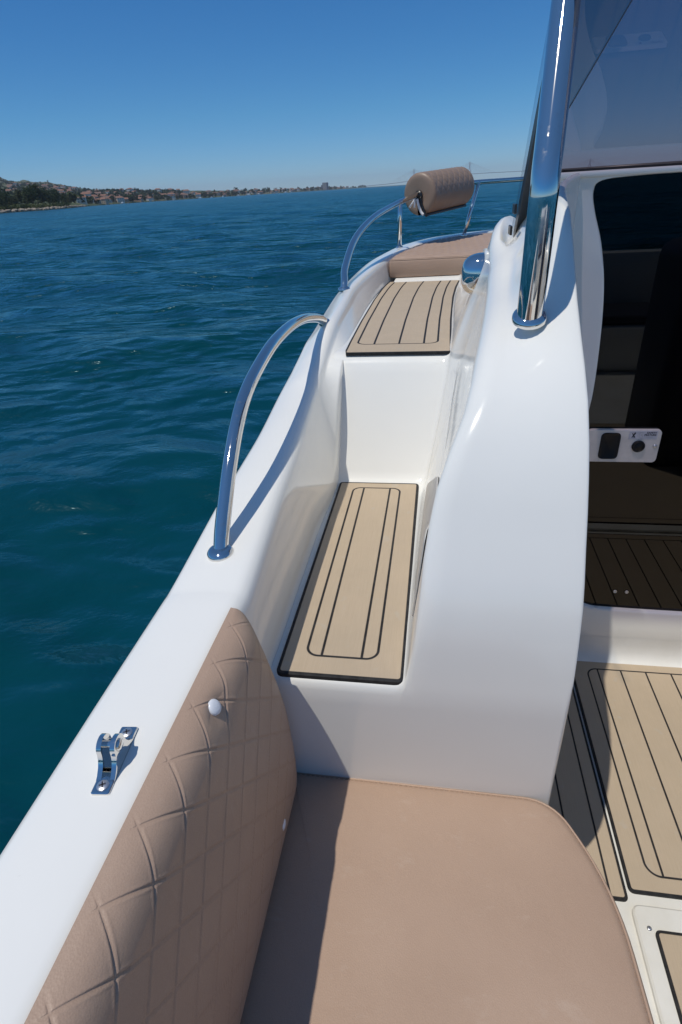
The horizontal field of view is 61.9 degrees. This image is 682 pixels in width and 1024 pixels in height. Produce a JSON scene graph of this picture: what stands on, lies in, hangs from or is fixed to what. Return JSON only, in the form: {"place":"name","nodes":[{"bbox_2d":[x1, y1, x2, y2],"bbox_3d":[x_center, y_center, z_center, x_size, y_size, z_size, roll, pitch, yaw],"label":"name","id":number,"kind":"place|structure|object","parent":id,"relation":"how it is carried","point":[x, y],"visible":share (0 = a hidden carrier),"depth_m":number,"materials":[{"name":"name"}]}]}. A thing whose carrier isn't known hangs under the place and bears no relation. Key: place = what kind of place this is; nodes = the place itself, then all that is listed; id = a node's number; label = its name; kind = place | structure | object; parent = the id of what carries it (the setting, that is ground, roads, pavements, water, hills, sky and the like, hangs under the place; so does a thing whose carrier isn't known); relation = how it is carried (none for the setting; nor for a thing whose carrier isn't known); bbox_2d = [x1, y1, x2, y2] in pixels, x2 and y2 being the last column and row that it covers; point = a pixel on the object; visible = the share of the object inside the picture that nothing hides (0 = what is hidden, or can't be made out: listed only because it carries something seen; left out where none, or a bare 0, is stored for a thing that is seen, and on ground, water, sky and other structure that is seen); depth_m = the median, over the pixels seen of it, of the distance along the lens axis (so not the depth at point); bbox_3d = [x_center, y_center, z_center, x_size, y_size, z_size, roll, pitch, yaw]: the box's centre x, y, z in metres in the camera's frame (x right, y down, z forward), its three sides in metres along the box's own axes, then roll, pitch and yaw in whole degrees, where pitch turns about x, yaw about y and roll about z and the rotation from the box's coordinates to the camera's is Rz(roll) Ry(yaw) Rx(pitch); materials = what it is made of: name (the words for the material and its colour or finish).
{"place":"outdoors","nodes":[
{"label":"outdoors","id":0,"kind":"place"},
{"bbox_2d":[0,178,398,212],"bbox_3d":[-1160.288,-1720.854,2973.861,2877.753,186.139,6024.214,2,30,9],"label":"hills","id":1,"kind":"structure","parent":0,"point":[73,203],"depth_m":1490.72,"materials":[{"name":"green plant"}]},
{"bbox_2d":[0,192,6,205],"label":"shore tree","id":2,"kind":"object","parent":1,"relation":"on","point":[2,199],"visible":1,"depth_m":347.43,"materials":[{"name":"green plant"}]},
{"bbox_2d":[0,188,10,204],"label":"shore tree","id":3,"kind":"object","parent":1,"relation":"on","point":[7,200],"visible":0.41,"depth_m":362.79,"materials":[{"name":"green plant"}]},
{"bbox_2d":[8,196,17,204],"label":"shore tree","id":4,"kind":"object","parent":1,"relation":"on","point":[12,199],"visible":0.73,"depth_m":375.53,"materials":[{"name":"green plant"}]},
{"bbox_2d":[14,189,22,204],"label":"shore tree","id":5,"kind":"object","parent":1,"relation":"on","point":[18,194],"visible":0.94,"depth_m":392.59,"materials":[{"name":"green plant"}]},
{"bbox_2d":[21,188,32,203],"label":"shore tree","id":6,"kind":"object","parent":1,"relation":"on","point":[24,198],"visible":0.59,"depth_m":386.08,"materials":[{"name":"green plant"}]},
{"bbox_2d":[23,186,36,203],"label":"shore tree","id":7,"kind":"object","parent":1,"relation":"on","point":[30,192],"visible":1,"depth_m":381.93,"materials":[{"name":"green plant"}]},
{"bbox_2d":[26,183,43,203],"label":"shore tree","id":8,"kind":"object","parent":1,"relation":"on","point":[37,189],"visible":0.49,"depth_m":403.58,"materials":[{"name":"green plant"}]},
{"bbox_2d":[0,202,70,209],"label":"shore scrub","id":9,"kind":"object","parent":1,"relation":"on","point":[22,206],"visible":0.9,"depth_m":371.02,"materials":[{"name":"green plant"}]},
{"bbox_2d":[0,205,85,212],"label":"shore rocks","id":10,"kind":"object","parent":1,"relation":"on","point":[28,209],"visible":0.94,"depth_m":363.66,"materials":[{"name":"grey stone"}]},
{"bbox_2d":[38,186,47,203],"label":"shore tree","id":11,"kind":"object","parent":1,"relation":"on","point":[43,198],"visible":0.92,"depth_m":408.52,"materials":[{"name":"green plant"}]},
{"bbox_2d":[45,189,54,202],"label":"shore tree","id":12,"kind":"object","parent":1,"relation":"on","point":[48,193],"visible":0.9,"depth_m":414.80,"materials":[{"name":"green plant"}]},
{"bbox_2d":[49,189,58,202],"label":"shore tree","id":13,"kind":"object","parent":1,"relation":"on","point":[55,197],"visible":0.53,"depth_m":425.73,"materials":[{"name":"green plant"}]},
{"bbox_2d":[55,191,61,202],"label":"shore tree","id":14,"kind":"object","parent":1,"relation":"on","point":[58,198],"visible":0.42,"depth_m":435.34,"materials":[{"name":"green plant"}]},
{"bbox_2d":[59,192,66,202],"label":"shore tree","id":15,"kind":"object","parent":1,"relation":"on","point":[63,196],"visible":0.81,"depth_m":454.30,"materials":[{"name":"green plant"}]},
{"bbox_2d":[65,194,71,202],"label":"shore tree","id":16,"kind":"object","parent":1,"relation":"on","point":[68,200],"visible":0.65,"depth_m":483.71,"materials":[{"name":"green plant"}]},
{"bbox_2d":[66,191,78,202],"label":"town tree","id":17,"kind":"object","parent":1,"relation":"on","point":[73,196],"visible":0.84,"depth_m":515.37,"materials":[{"name":"green plant"}]},
{"bbox_2d":[76,195,87,204],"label":"house","id":18,"kind":"structure","parent":1,"relation":"on","point":[78,200],"depth_m":639.40,"materials":[{"name":"ceramic"}]},
{"bbox_2d":[76,192,88,201],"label":"town tree","id":19,"kind":"object","parent":1,"relation":"on","point":[80,195],"visible":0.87,"depth_m":638.92,"materials":[{"name":"green plant"}]},
{"bbox_2d":[80,192,90,195],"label":"house","id":20,"kind":"structure","parent":1,"relation":"on","point":[86,193],"depth_m":819.08,"materials":[{"name":"ceramic"}]},
{"bbox_2d":[0,177,185,204],"bbox_3d":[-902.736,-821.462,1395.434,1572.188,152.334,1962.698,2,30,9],"label":"hill scrub","id":21,"kind":"object","parent":1,"relation":"on","point":[79,190],"visible":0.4,"depth_m":1426.77,"materials":[{"name":"green plant"}]},
{"bbox_2d":[100,197,108,204],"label":"house","id":22,"kind":"structure","parent":1,"relation":"on","point":[104,200],"depth_m":768.22,"materials":[{"name":"ceramic"}]},
{"bbox_2d":[116,196,124,202],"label":"house","id":23,"kind":"structure","parent":1,"relation":"on","point":[119,199],"depth_m":868.17,"materials":[{"name":"ceramic"}]},
{"bbox_2d":[321,182,328,189],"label":"tower block","id":24,"kind":"structure","parent":1,"relation":"on","point":[324,186],"depth_m":2810.66,"materials":[{"name":"grey concrete"}]},
{"bbox_2d":[0,182,522,854],"bbox_3d":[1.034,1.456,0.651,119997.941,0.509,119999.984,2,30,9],"label":"water","id":25,"kind":"structure","parent":0,"point":[134,338],"depth_m":5.83,"materials":[{"name":"blue liquid"}]},
{"bbox_2d":[0,0,681,1023],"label":"motorboat","id":26,"kind":"object","parent":25,"relation":"on","point":[438,544],"visible":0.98,"depth_m":1.09,"materials":[{"name":"white plastic"}]},
{"bbox_2d":[24,608,296,1023],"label":"backrest cushion","id":27,"kind":"object","parent":26,"relation":"attached to","point":[167,926],"visible":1,"depth_m":0.65,"materials":[{"name":"brown leather"}]},
{"bbox_2d":[404,167,473,216],"bbox_3d":[0.585,-1.908,3.385,0.209,0.245,0.551,18,36,33],"label":"rail bolster","id":28,"kind":"object","parent":26,"relation":"attached to","point":[443,190],"visible":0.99,"depth_m":3.26,"materials":[{"name":"brown leather"}]},
{"bbox_2d":[389,233,491,277],"bbox_3d":[0.831,-1.528,3.314,0.995,0.096,1.323,2,30,9],"label":"bow cushion","id":29,"kind":"object","parent":26,"relation":"on","point":[445,256],"visible":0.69,"depth_m":2.83,"materials":[{"name":"beige leather"}]},
{"bbox_2d":[240,772,653,1023],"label":"seat cushion","id":30,"kind":"object","parent":26,"relation":"on","point":[395,903],"visible":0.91,"depth_m":0.89,"materials":[{"name":"beige leather"}]},
{"bbox_2d":[584,172,681,610],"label":"cabin door","id":31,"kind":"structure","parent":26,"relation":"in","point":[634,543],"depth_m":1.49,"materials":[{"name":"glass"}]},
{"bbox_2d":[369,162,521,185],"bbox_3d":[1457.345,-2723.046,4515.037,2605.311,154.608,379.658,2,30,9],"label":"cable stayed bridge","id":32,"kind":"structure","parent":25,"relation":"on","point":[469,164],"depth_m":4706.16,"materials":[{"name":"concrete"}]},
{"bbox_2d":[0,0,550,190],"label":"sky","id":33,"kind":"structure","parent":0,"point":[192,95],"materials":[{"name":"blue"}]}
]}

